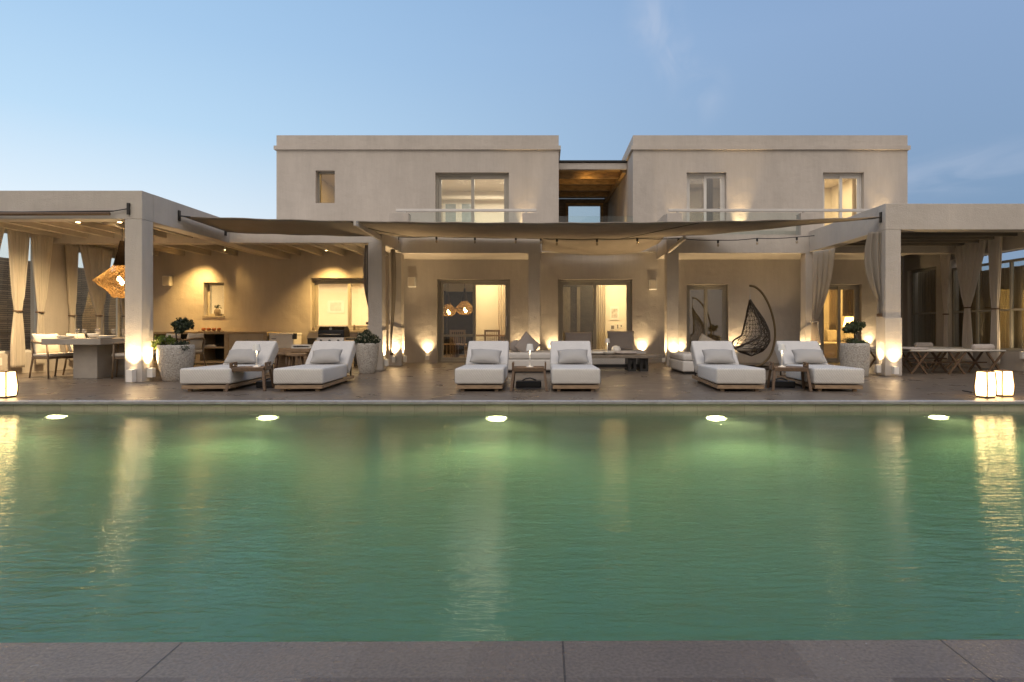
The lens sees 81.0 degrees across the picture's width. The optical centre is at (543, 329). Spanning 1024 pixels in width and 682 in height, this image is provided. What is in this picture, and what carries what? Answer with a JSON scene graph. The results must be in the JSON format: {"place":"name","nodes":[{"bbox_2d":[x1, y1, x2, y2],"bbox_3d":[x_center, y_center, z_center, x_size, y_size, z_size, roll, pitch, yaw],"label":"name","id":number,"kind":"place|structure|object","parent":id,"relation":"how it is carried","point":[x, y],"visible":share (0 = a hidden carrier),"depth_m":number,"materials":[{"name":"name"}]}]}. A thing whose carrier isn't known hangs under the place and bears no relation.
{"place":"outdoors","nodes":[
{"label":"outdoors","id":0,"kind":"place"},
{"bbox_2d":[0,257,122,350],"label":"garden wall","id":1,"kind":"structure","parent":0,"point":[86,317],"depth_m":17.66,"materials":[{"name":"stone"}]},
{"bbox_2d":[443,199,474,221],"bbox_3d":[-2.909,-3.405,20.462,1.100,2.050,0.045,0,0,0],"label":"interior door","id":2,"kind":"structure","parent":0,"point":[456,204],"depth_m":20.46,"materials":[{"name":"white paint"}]},
{"bbox_2d":[0,639,1023,681],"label":"pavement","id":3,"kind":"structure","parent":0,"point":[987,660],"depth_m":1.66,"materials":[{"name":"stone"}]},
{"bbox_2d":[0,361,1023,399],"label":"deck","id":4,"kind":"structure","parent":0,"point":[436,381],"depth_m":9.12,"materials":[{"name":"tile"}]},
{"bbox_2d":[0,371,18,397],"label":"lantern","id":5,"kind":"object","parent":4,"relation":"on","point":[9,385],"visible":1,"depth_m":8.01,"materials":[{"name":"white glass"}]},
{"bbox_2d":[29,334,72,378],"bbox_3d":[-9.396,0.503,11.430,0.542,0.838,0.608,0,0,15],"label":"dining chair","id":6,"kind":"object","parent":4,"relation":"on","point":[47,352],"visible":0.73,"depth_m":11.28,"materials":[{"name":"beige fabric"}]},
{"bbox_2d":[62,333,85,374],"bbox_3d":[-9.417,0.503,12.250,0.542,0.838,0.608,0,0,0],"label":"dining chair","id":7,"kind":"object","parent":4,"relation":"on","point":[81,335],"visible":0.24,"depth_m":12.03,"materials":[{"name":"beige fabric"}]},
{"bbox_2d":[41,337,157,377],"bbox_3d":[-8.620,0.547,11.950,1.080,0.745,2.100,0,0,0],"label":"dining table","id":8,"kind":"object","parent":4,"relation":"on","point":[92,357],"visible":0.56,"depth_m":11.17,"materials":[{"name":"concrete"}]},
{"bbox_2d":[111,342,124,378],"bbox_3d":[-7.887,0.503,11.417,0.542,0.838,0.608,0,0,-28],"label":"dining chair","id":9,"kind":"object","parent":4,"relation":"on","point":[117,356],"visible":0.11,"depth_m":11.12,"materials":[{"name":"brown wood"}]},
{"bbox_2d":[156,344,194,380],"bbox_3d":[-6.596,0.600,10.726,0.594,0.640,0.594,0,0,0],"label":"planter","id":10,"kind":"object","parent":4,"relation":"on","point":[172,360],"visible":0.8,"depth_m":10.50,"materials":[{"name":"concrete"}]},
{"bbox_2d":[151,332,176,348],"bbox_3d":[-6.768,0.200,10.633,0.445,0.319,0.351,0,0,0],"label":"leafy plant","id":11,"kind":"object","parent":10,"relation":"in","point":[164,340],"visible":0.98,"depth_m":10.58,"materials":[{"name":"green plant"}]},
{"bbox_2d":[170,317,194,340],"bbox_3d":[-6.489,0.047,10.793,0.383,0.550,0.488,0,0,0],"label":"topiary tree","id":12,"kind":"object","parent":10,"relation":"on","point":[181,324],"visible":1,"depth_m":10.68,"materials":[{"name":"green plant"}]},
{"bbox_2d":[182,333,205,365],"bbox_3d":[-7.824,0.503,13.194,0.542,0.838,0.607,0,0,10],"label":"dining chair","id":13,"kind":"object","parent":4,"relation":"on","point":[197,339],"visible":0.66,"depth_m":13.18,"materials":[{"name":"beige fabric"}]},
{"bbox_2d":[0,191,400,381],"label":"pergola","id":14,"kind":"object","parent":4,"relation":"on","point":[151,225],"visible":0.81,"depth_m":12.19,"materials":[{"name":"paint"}]},
{"bbox_2d":[7,229,29,367],"bbox_3d":[-10.800,-0.661,12.307,0.152,2.902,0.512,0,0,0],"label":"curtain","id":15,"kind":"object","parent":14,"relation":"hanging from","point":[18,245],"visible":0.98,"depth_m":12.26,"materials":[{"name":"fabric"}]},
{"bbox_2d":[0,230,36,353],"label":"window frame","id":16,"kind":"structure","parent":14,"relation":"in","point":[35,314],"depth_m":12.99,"materials":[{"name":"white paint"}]},
{"bbox_2d":[30,233,52,364],"bbox_3d":[-10.800,-0.666,12.877,0.152,2.852,0.611,0,0,0],"label":"curtain","id":17,"kind":"object","parent":14,"relation":"hanging from","point":[41,248],"visible":0.78,"depth_m":12.83,"materials":[{"name":"fabric"}]},
{"bbox_2d":[65,244,78,360],"bbox_3d":[-10.800,-0.616,13.676,0.152,2.672,0.389,0,0,0],"label":"curtain","id":18,"kind":"object","parent":14,"relation":"hanging from","point":[72,253],"visible":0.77,"depth_m":13.66,"materials":[{"name":"fabric"}]},
{"bbox_2d":[79,245,112,334],"bbox_3d":[-10.800,-0.636,14.467,0.152,2.712,1.120,0,0,0],"label":"curtain","id":19,"kind":"object","parent":14,"relation":"hanging from","point":[96,261],"visible":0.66,"depth_m":14.43,"materials":[{"name":"fabric"}]},
{"bbox_2d":[75,250,119,336],"bbox_3d":[-11.040,-0.690,14.910,0.060,2.374,2.374,0,0,0],"label":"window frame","id":20,"kind":"structure","parent":14,"relation":"in","point":[117,299],"depth_m":15.47,"materials":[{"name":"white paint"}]},
{"bbox_2d":[93,228,124,297],"bbox_3d":[-8.390,-1.397,11.902,0.944,1.546,0.957,0,0,0],"label":"pendant lamp","id":21,"kind":"object","parent":14,"relation":"hanging from","point":[119,260],"visible":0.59,"depth_m":11.74,"materials":[{"name":"wicker"}]},
{"bbox_2d":[115,249,124,336],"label":"curtain","id":22,"kind":"object","parent":14,"relation":"hanging from","point":[122,302],"visible":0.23,"depth_m":15.35,"materials":[{"name":"fabric"}]},
{"bbox_2d":[126,370,135,381],"bbox_3d":[-7.102,0.804,10.300,0.100,0.210,0.119,0,0,0],"label":"uplight","id":23,"kind":"object","parent":14,"relation":"attached to","point":[130,375],"visible":1,"depth_m":10.24,"materials":[{"name":"white paint"}]},
{"bbox_2d":[363,245,367,324],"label":"curtain","id":24,"kind":"object","parent":14,"relation":"hanging from","point":[365,270],"visible":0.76,"depth_m":13.37,"materials":[{"name":"grey fabric"}]},
{"bbox_2d":[390,249,395,354],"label":"curtain","id":25,"kind":"object","parent":14,"relation":"hanging from","point":[393,277],"visible":1,"depth_m":14.07,"materials":[{"name":"grey fabric"}]},
{"bbox_2d":[178,210,881,254],"bbox_3d":[-0.155,-2.185,13.805,13.608,0.363,4.870,0,0,0],"label":"shade sail","id":26,"kind":"object","parent":14,"relation":"attached to","point":[657,232],"visible":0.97,"depth_m":12.55,"materials":[{"name":"fabric"}]},
{"bbox_2d":[398,235,814,243],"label":"string lights","id":27,"kind":"object","parent":26,"relation":"hanging from","point":[436,238],"visible":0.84,"depth_m":14.71,"materials":[{"name":"metal"}]},
{"bbox_2d":[153,332,279,362],"bbox_3d":[-8.734,0.480,15.998,3.020,0.820,0.796,0,0,0],"label":"kitchen counter","id":28,"kind":"object","parent":4,"relation":"on","point":[226,340],"visible":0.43,"depth_m":15.62,"materials":[{"name":"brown wood"}]},
{"bbox_2d":[229,334,245,349],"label":"door","id":29,"kind":"structure","parent":28,"relation":"in","point":[233,338],"depth_m":15.62,"materials":[{"name":"brown wood"}]},
{"bbox_2d":[246,334,262,340],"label":"door","id":30,"kind":"structure","parent":28,"relation":"in","point":[249,337],"depth_m":15.62,"materials":[{"name":"brown wood"}]},
{"bbox_2d":[180,341,278,390],"bbox_3d":[-5.066,0.565,9.798,0.720,0.709,2.044,0,0,-5],"label":"sun lounger","id":31,"kind":"object","parent":4,"relation":"on","point":[213,377],"visible":0.77,"depth_m":9.03,"materials":[{"name":"white fabric"}]},
{"bbox_2d":[224,349,259,363],"bbox_3d":[-5.105,0.460,10.134,0.520,0.170,0.300,-1,44,-5],"label":"pillow","id":32,"kind":"object","parent":31,"relation":"on","point":[241,356],"visible":0.93,"depth_m":10.05,"materials":[{"name":"fabric"}]},
{"bbox_2d":[225,361,274,391],"bbox_3d":[-4.462,0.713,9.110,0.566,0.427,0.549,0,0,-10],"label":"side table","id":33,"kind":"object","parent":4,"relation":"on","point":[237,368],"visible":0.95,"depth_m":8.94,"materials":[{"name":"brown wood"}]},
{"bbox_2d":[269,333,301,362],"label":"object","id":34,"kind":"object","parent":4,"relation":"on","point":[285,340],"visible":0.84,"depth_m":15.62,"materials":[{"name":"white paint"}]},
{"bbox_2d":[278,348,310,367],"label":"table","id":35,"kind":"object","parent":4,"relation":"on","point":[281,362],"visible":0.48,"depth_m":13.00,"materials":[{"name":"brown wood"}]},
{"bbox_2d":[286,353,306,366],"bbox_3d":[-5.091,0.707,12.300,0.400,0.434,0.400,0,0,0],"label":"stool","id":36,"kind":"object","parent":4,"relation":"on","point":[298,355],"visible":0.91,"depth_m":12.19,"materials":[{"name":"brown wood"}]},
{"bbox_2d":[273,341,355,390],"bbox_3d":[-3.682,0.565,9.800,0.720,0.709,2.044,0,0,-4],"label":"sun lounger","id":37,"kind":"object","parent":4,"relation":"on","point":[309,375],"visible":0.97,"depth_m":9.07,"materials":[{"name":"fabric"}]},
{"bbox_2d":[310,349,342,363],"bbox_3d":[-3.686,0.460,10.138,0.500,0.170,0.300,-2,44,-4],"label":"pillow","id":38,"kind":"object","parent":37,"relation":"on","point":[323,356],"visible":1,"depth_m":10.05,"materials":[{"name":"fabric"}]},
{"bbox_2d":[307,326,357,366],"bbox_3d":[-5.221,0.420,14.853,1.180,1.000,0.615,0,0,0],"label":"gas grill","id":39,"kind":"object","parent":4,"relation":"on","point":[333,331],"visible":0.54,"depth_m":14.67,"materials":[{"name":"black metal"}]},
{"bbox_2d":[356,343,378,373],"bbox_3d":[-3.681,0.605,12.470,0.460,0.631,0.460,0,0,0],"label":"planter","id":40,"kind":"object","parent":4,"relation":"on","point":[367,354],"visible":0.94,"depth_m":12.30,"materials":[{"name":"concrete"}]},
{"bbox_2d":[355,329,380,343],"bbox_3d":[-3.684,0.164,12.464,0.532,0.358,0.584,0,0,0],"label":"leafy plant","id":41,"kind":"object","parent":40,"relation":"on","point":[366,336],"visible":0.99,"depth_m":12.34,"materials":[{"name":"green plant"}]},
{"bbox_2d":[455,341,508,390],"bbox_3d":[-0.971,0.565,9.802,0.720,0.709,2.044,0,0,-1],"label":"sun lounger","id":42,"kind":"object","parent":4,"relation":"on","point":[469,375],"visible":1,"depth_m":8.80,"materials":[{"name":"fabric"}]},
{"bbox_2d":[470,349,501,363],"bbox_3d":[-0.987,0.460,10.140,0.520,0.170,0.300,3,44,-1],"label":"pillow","id":43,"kind":"object","parent":42,"relation":"on","point":[487,356],"visible":1,"depth_m":10.05,"materials":[{"name":"fabric"}]},
{"bbox_2d":[516,377,540,387],"bbox_3d":[-0.244,0.845,9.560,0.400,0.151,0.280,0,0,0],"label":"speaker box","id":44,"kind":"object","parent":4,"relation":"on","point":[532,383],"visible":1,"depth_m":9.42,"materials":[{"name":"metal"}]},
{"bbox_2d":[508,350,549,372],"bbox_3d":[-0.243,0.710,13.500,1.460,0.420,1.800,0,0,0],"label":"daybed","id":45,"kind":"object","parent":4,"relation":"on","point":[538,357],"visible":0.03,"depth_m":12.61,"materials":[{"name":"fabric"}]},
{"bbox_2d":[514,332,539,351],"bbox_3d":[-0.367,0.367,13.200,0.460,0.460,0.160,43,-22,-13],"label":"cushion","id":46,"kind":"object","parent":45,"relation":"on","point":[523,342],"visible":0.8,"depth_m":13.13,"materials":[{"name":"beige fabric"}]},
{"bbox_2d":[510,361,547,390],"bbox_3d":[-0.224,0.713,9.110,0.566,0.427,0.549,0,0,0],"label":"side table","id":47,"kind":"object","parent":4,"relation":"on","point":[515,369],"visible":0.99,"depth_m":8.89,"materials":[{"name":"brown wood"}]},
{"bbox_2d":[153,135,916,365],"bbox_3d":[-0.441,-2.197,18.374,20.918,6.235,10.252,0,0,0],"label":"villa","id":48,"kind":"object","parent":4,"relation":"on","point":[703,287],"visible":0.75,"depth_m":16.40,"materials":[{"name":"paint"}]},
{"bbox_2d":[208,283,223,315],"bbox_3d":[-9.051,-0.824,16.650,0.555,0.906,0.100,0,0,0],"label":"niche window","id":49,"kind":"structure","parent":48,"relation":"in","point":[210,285],"depth_m":16.60,"materials":[{"name":"paint"}]},
{"bbox_2d":[318,172,334,202],"bbox_3d":[-5.999,-3.903,16.630,0.520,0.889,0.100,0,0,0],"label":"upper window","id":50,"kind":"structure","parent":48,"relation":"in","point":[319,173],"depth_m":16.58,"materials":[{"name":"paint"}]},
{"bbox_2d":[328,300,343,312],"bbox_3d":[-6.951,-0.749,19.983,0.550,0.420,0.027,0,0,0],"label":"framed picture","id":51,"kind":"object","parent":48,"relation":"attached to","point":[335,306],"visible":1,"depth_m":19.97,"materials":[{"name":"beige paper"}]},
{"bbox_2d":[312,278,366,329],"bbox_3d":[-5.551,-0.684,16.580,1.695,1.432,0.100,0,0,0],"label":"kitchen window","id":52,"kind":"structure","parent":48,"relation":"in","point":[315,281],"depth_m":16.54,"materials":[{"name":"paint"}]},
{"bbox_2d":[444,292,456,315],"bbox_3d":[-3.144,-1.103,19.600,0.562,1.353,0.562,0,0,0],"label":"pendant lamp","id":53,"kind":"object","parent":48,"relation":"hanging from","point":[447,309],"visible":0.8,"depth_m":19.54,"materials":[{"name":"wicker"}]},
{"bbox_2d":[449,330,466,356],"bbox_3d":[-2.522,0.461,17.676,0.460,0.881,0.508,0,0,0],"label":"slatted chair","id":54,"kind":"object","parent":48,"relation":"on","point":[464,344],"visible":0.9,"depth_m":17.46,"materials":[{"name":"brown wood"}]},
{"bbox_2d":[455,284,472,314],"bbox_3d":[-2.335,-1.102,17.601,0.561,1.356,0.564,0,0,0],"label":"pendant lamp","id":55,"kind":"object","parent":48,"relation":"hanging from","point":[464,309],"visible":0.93,"depth_m":17.53,"materials":[{"name":"wicker"}]},
{"bbox_2d":[436,174,508,221],"bbox_3d":[-1.973,-3.324,16.580,2.011,1.941,0.100,0,0,0],"label":"sliding door","id":56,"kind":"structure","parent":48,"relation":"in","point":[439,177],"depth_m":16.54,"materials":[{"name":"paint"}]},
{"bbox_2d":[438,280,509,361],"bbox_3d":[-1.929,-0.224,16.565,1.994,2.282,0.130,0,0,0],"label":"sliding door","id":57,"kind":"structure","parent":48,"relation":"in","point":[441,358],"depth_m":16.54,"materials":[{"name":"paint"}]},
{"bbox_2d":[452,334,504,356],"bbox_3d":[-1.900,0.535,18.600,2.200,0.730,1.000,0,0,0],"label":"indoor table","id":58,"kind":"object","parent":48,"relation":"on","point":[455,350],"visible":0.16,"depth_m":18.90,"materials":[{"name":"brown wood"}]},
{"bbox_2d":[498,285,504,340],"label":"indoor curtain","id":59,"kind":"object","parent":48,"relation":"hanging from","point":[501,308],"visible":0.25,"depth_m":18.90,"materials":[{"name":"fabric"}]},
{"bbox_2d":[566,203,602,221],"bbox_3d":[1.550,-4.054,22.922,1.430,1.548,0.045,0,0,0],"label":"window","id":60,"kind":"structure","parent":48,"relation":"in","point":[601,204],"depth_m":22.90,"materials":[{"name":"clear glass"}]},
{"bbox_2d":[558,280,630,348],"bbox_3d":[1.403,-0.224,16.580,2.029,2.282,0.100,0,0,0],"label":"sliding door","id":61,"kind":"structure","parent":48,"relation":"in","point":[560,282],"depth_m":16.54,"materials":[{"name":"paint"}]},
{"bbox_2d":[598,285,605,348],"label":"indoor curtain","id":62,"kind":"object","parent":48,"relation":"hanging from","point":[601,315],"visible":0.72,"depth_m":18.39,"materials":[{"name":"fabric"}]},
{"bbox_2d":[610,306,618,319],"bbox_3d":[2.188,-0.497,18.582,0.280,0.420,0.027,0,0,0],"label":"framed picture","id":63,"kind":"object","parent":48,"relation":"attached to","point":[614,312],"visible":1,"depth_m":18.57,"materials":[{"name":"white paper"}]},
{"bbox_2d":[687,174,724,221],"bbox_3d":[4.455,-3.324,16.580,1.081,1.941,0.100,0,0,0],"label":"french door","id":64,"kind":"structure","parent":48,"relation":"in","point":[689,176],"depth_m":16.54,"materials":[{"name":"white paint"}]},
{"bbox_2d":[687,285,726,351],"bbox_3d":[4.481,-0.154,16.580,1.134,2.142,0.100,0,0,0],"label":"french door","id":65,"kind":"structure","parent":48,"relation":"in","point":[689,287],"depth_m":16.54,"materials":[{"name":"paint"}]},
{"bbox_2d":[706,179,712,220],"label":"indoor curtain","id":66,"kind":"object","parent":48,"relation":"hanging from","point":[709,199],"visible":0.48,"depth_m":17.49,"materials":[{"name":"grey fabric"}]},
{"bbox_2d":[829,290,836,329],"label":"indoor curtain","id":67,"kind":"object","parent":48,"relation":"hanging from","point":[832,309],"visible":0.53,"depth_m":17.18,"materials":[{"name":"fabric"}]},
{"bbox_2d":[824,323,845,357],"bbox_3d":[8.954,0.350,18.510,1.700,1.100,1.820,0,0,0],"label":"bed","id":68,"kind":"object","parent":48,"relation":"on","point":[830,343],"visible":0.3,"depth_m":19.01,"materials":[{"name":"fabric"}]},
{"bbox_2d":[822,285,858,361],"bbox_3d":[8.165,-0.154,16.580,1.064,2.142,0.100,0,0,0],"label":"french door","id":69,"kind":"structure","parent":48,"relation":"in","point":[832,287],"depth_m":16.54,"materials":[{"name":"paint"}]},
{"bbox_2d":[823,174,860,225],"bbox_3d":[8.209,-3.324,16.580,1.117,1.941,0.100,0,0,0],"label":"french door","id":70,"kind":"structure","parent":48,"relation":"in","point":[825,176],"depth_m":16.54,"materials":[{"name":"white paint"}]},
{"bbox_2d":[842,290,853,315],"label":"indoor curtain","id":71,"kind":"object","parent":48,"relation":"hanging from","point":[848,303],"visible":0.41,"depth_m":17.29,"materials":[{"name":"grey fabric"}]},
{"bbox_2d":[852,179,855,215],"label":"indoor curtain","id":72,"kind":"object","parent":48,"relation":"hanging from","point":[853,194],"visible":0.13,"depth_m":17.19,"materials":[{"name":"fabric"}]},
{"bbox_2d":[550,341,599,390],"bbox_3d":[0.469,0.565,9.802,0.720,0.709,2.044,0,0,0],"label":"sun lounger","id":73,"kind":"object","parent":4,"relation":"on","point":[577,376],"visible":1,"depth_m":8.80,"materials":[{"name":"fabric"}]},
{"bbox_2d":[557,349,588,363],"bbox_3d":[0.489,0.460,10.140,0.520,0.170,0.300,-1,44,0],"label":"pillow","id":74,"kind":"object","parent":73,"relation":"on","point":[570,356],"visible":1,"depth_m":10.05,"materials":[{"name":"fabric"}]},
{"bbox_2d":[591,349,645,363],"bbox_3d":[1.499,0.720,14.975,1.936,0.400,1.050,0,0,0],"label":"sofa","id":75,"kind":"object","parent":4,"relation":"on","point":[609,360],"visible":0.2,"depth_m":14.45,"materials":[{"name":"fabric"}]},
{"bbox_2d":[565,332,592,349],"bbox_3d":[0.866,0.305,15.000,0.700,0.480,0.200,0,-12,0],"label":"cushion","id":76,"kind":"object","parent":75,"relation":"on","point":[578,336],"visible":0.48,"depth_m":14.95,"materials":[{"name":"beige fabric"}]},
{"bbox_2d":[607,331,634,349],"bbox_3d":[1.925,0.289,15.000,0.680,0.500,0.200,0,-12,0],"label":"cushion","id":77,"kind":"object","parent":75,"relation":"on","point":[623,340],"visible":0.93,"depth_m":14.93,"materials":[{"name":"beige fabric"}]},
{"bbox_2d":[592,354,664,370],"bbox_3d":[1.471,0.740,13.290,2.405,0.360,0.786,0,0,0],"label":"coffee table","id":78,"kind":"object","parent":4,"relation":"on","point":[635,362],"visible":0.62,"depth_m":13.05,"materials":[{"name":"brown wood"}]},
{"bbox_2d":[669,352,697,373],"bbox_3d":[3.126,0.715,12.825,0.620,0.410,1.350,0,0,0],"label":"ottoman","id":79,"kind":"object","parent":4,"relation":"on","point":[681,362],"visible":0.54,"depth_m":12.35,"materials":[{"name":"fabric"}]},
{"bbox_2d":[690,341,765,390],"bbox_3d":[2.947,0.565,9.801,0.720,0.709,2.044,0,0,3],"label":"sun lounger","id":80,"kind":"object","parent":4,"relation":"on","point":[735,375],"visible":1,"depth_m":9.03,"materials":[{"name":"fabric"}]},
{"bbox_2d":[702,349,734,363],"bbox_3d":[2.955,0.460,10.139,0.520,0.170,0.300,0,44,3],"label":"pillow","id":81,"kind":"object","parent":80,"relation":"on","point":[718,356],"visible":1,"depth_m":10.05,"materials":[{"name":"fabric"}]},
{"bbox_2d":[732,285,775,369],"bbox_3d":[4.825,-0.061,13.900,1.136,1.949,1.060,0,0,0],"label":"hanging egg chair","id":82,"kind":"object","parent":4,"relation":"on","point":[744,348],"visible":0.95,"depth_m":13.88,"materials":[{"name":"wicker"}]},
{"bbox_2d":[766,361,811,391],"bbox_3d":[3.722,0.713,9.110,0.566,0.427,0.549,0,0,12],"label":"side table","id":83,"kind":"object","parent":4,"relation":"on","point":[803,369],"visible":0.98,"depth_m":8.94,"materials":[{"name":"brown wood"}]},
{"bbox_2d":[775,341,863,391],"bbox_3d":[4.432,0.565,9.797,0.720,0.709,2.044,0,0,6],"label":"sun lounger","id":84,"kind":"object","parent":4,"relation":"on","point":[825,376],"visible":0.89,"depth_m":8.88,"materials":[{"name":"fabric"}]},
{"bbox_2d":[791,349,826,363],"bbox_3d":[4.484,0.460,10.132,0.520,0.170,0.300,1,44,5],"label":"pillow","id":85,"kind":"object","parent":84,"relation":"on","point":[812,356],"visible":0.96,"depth_m":10.05,"materials":[{"name":"fabric"}]},
{"bbox_2d":[840,343,869,376],"bbox_3d":[6.065,0.595,11.680,0.534,0.650,0.534,0,0,0],"label":"planter","id":86,"kind":"object","parent":4,"relation":"on","point":[856,355],"visible":0.71,"depth_m":11.46,"materials":[{"name":"concrete"}]},
{"bbox_2d":[842,320,865,339],"bbox_3d":[6.034,0.052,11.654,0.426,0.519,0.390,0,0,31],"label":"topiary tree","id":87,"kind":"object","parent":86,"relation":"in","point":[852,327],"visible":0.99,"depth_m":11.61,"materials":[{"name":"green plant"}]},
{"bbox_2d":[869,347,962,368],"bbox_3d":[8.717,0.675,14.100,1.930,0.511,0.660,0,0,-4],"label":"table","id":88,"kind":"object","parent":4,"relation":"on","point":[920,356],"visible":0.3,"depth_m":14.08,"materials":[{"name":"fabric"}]},
{"bbox_2d":[809,204,1023,375],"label":"pergola","id":89,"kind":"object","parent":4,"relation":"on","point":[931,232],"visible":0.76,"depth_m":13.07,"materials":[{"name":"paint"}]},
{"bbox_2d":[810,248,834,344],"bbox_3d":[6.567,-0.696,14.181,0.379,2.284,1.309,0,0,8],"label":"curtain","id":90,"kind":"object","parent":89,"relation":"hanging from","point":[823,263],"visible":0.91,"depth_m":14.26,"materials":[{"name":"fabric"}]},
{"bbox_2d":[864,231,881,316],"bbox_3d":[6.507,-1.084,11.821,0.264,1.674,0.183,0,0,0],"label":"curtain","id":91,"kind":"object","parent":89,"relation":"hanging from","point":[872,257],"visible":1,"depth_m":11.82,"materials":[{"name":"grey fabric"}]},
{"bbox_2d":[912,267,935,346],"bbox_3d":[10.590,-0.590,16.575,0.060,2.154,1.224,0,0,0],"label":"window frame","id":92,"kind":"structure","parent":89,"relation":"in","point":[929,269],"depth_m":17.13,"materials":[{"name":"paint"}]},
{"bbox_2d":[939,254,950,358],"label":"curtain","id":93,"kind":"object","parent":89,"relation":"hanging from","point":[945,264],"visible":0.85,"depth_m":15.36,"materials":[{"name":"fabric"}]},
{"bbox_2d":[955,240,986,361],"bbox_3d":[10.330,-0.681,14.537,0.152,2.922,1.203,0,0,0],"label":"curtain","id":94,"kind":"object","parent":89,"relation":"hanging from","point":[969,258],"visible":0.91,"depth_m":14.55,"materials":[{"name":"fabric"}]},
{"bbox_2d":[952,258,1023,350],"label":"window frame","id":95,"kind":"structure","parent":89,"relation":"in","point":[1011,309],"depth_m":14.35,"materials":[{"name":"paint"}]},
{"bbox_2d":[988,236,1002,363],"bbox_3d":[10.330,-0.691,13.695,0.152,2.962,0.411,0,0,0],"label":"curtain","id":96,"kind":"object","parent":89,"relation":"hanging from","point":[995,253],"visible":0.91,"depth_m":13.68,"materials":[{"name":"fabric"}]},
{"bbox_2d":[902,349,1005,373],"bbox_3d":[8.436,0.675,12.500,1.930,0.511,0.660,0,0,0],"label":"table","id":97,"kind":"object","parent":4,"relation":"on","point":[965,351],"visible":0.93,"depth_m":12.23,"materials":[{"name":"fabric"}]},
{"bbox_2d":[971,344,994,349],"bbox_3d":[9.131,0.375,12.450,0.460,0.130,0.130,0,0,-8],"label":"rolled towel","id":98,"kind":"object","parent":97,"relation":"on","point":[982,346],"visible":0.95,"depth_m":12.40,"materials":[{"name":"white fabric"}]},
{"bbox_2d":[918,265,1023,350],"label":"bamboo screen","id":99,"kind":"object","parent":4,"relation":"on","point":[926,303],"visible":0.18,"depth_m":14.77,"materials":[{"name":"brown wood"}]},
{"bbox_2d":[974,370,997,397],"bbox_3d":[5.941,0.741,8.050,0.191,0.357,0.191,0,0,-17],"label":"lantern","id":100,"kind":"object","parent":4,"relation":"on","point":[985,384],"visible":1,"depth_m":7.99,"materials":[{"name":"paper"}]},
{"bbox_2d":[994,370,1014,396],"bbox_3d":[6.293,0.741,8.200,0.191,0.357,0.191,0,0,-2],"label":"lantern","id":101,"kind":"object","parent":4,"relation":"on","point":[1006,382],"visible":0.87,"depth_m":8.12,"materials":[{"name":"white glass"}]},
{"bbox_2d":[0,0,1023,270],"label":"sky","id":102,"kind":"structure","parent":0,"point":[184,102],"materials":[{"name":"blue"}]},
{"bbox_2d":[765,377,794,387],"bbox_3d":[3.772,0.845,9.560,0.400,0.151,0.280,0,0,8],"label":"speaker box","id":103,"kind":"object","parent":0,"point":[785,383],"visible":0.84,"depth_m":9.43,"materials":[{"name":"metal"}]},
{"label":"pool basin","id":104,"kind":"structure","parent":0,"visible":0},
{"bbox_2d":[0,411,1023,642],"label":"water","id":105,"kind":"structure","parent":104,"relation":"in","point":[229,526],"depth_m":3.18,"materials":[{"name":"green liquid"}]},
{"bbox_2d":[0,404,1023,410],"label":"pool edge","id":106,"kind":"object","parent":104,"relation":"attached to","point":[511,407],"visible":0.25,"depth_m":7.61,"materials":[{"name":"tile"}]},
{"bbox_2d":[0,401,1023,403],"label":"coping","id":107,"kind":"object","parent":106,"relation":"on","point":[511,402],"visible":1,"depth_m":7.58,"materials":[{"name":"stone"}]},
{"bbox_2d":[0,400,1023,400],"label":"gutter","id":108,"kind":"object","parent":106,"relation":"on","point":[511,400],"visible":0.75,"depth_m":7.68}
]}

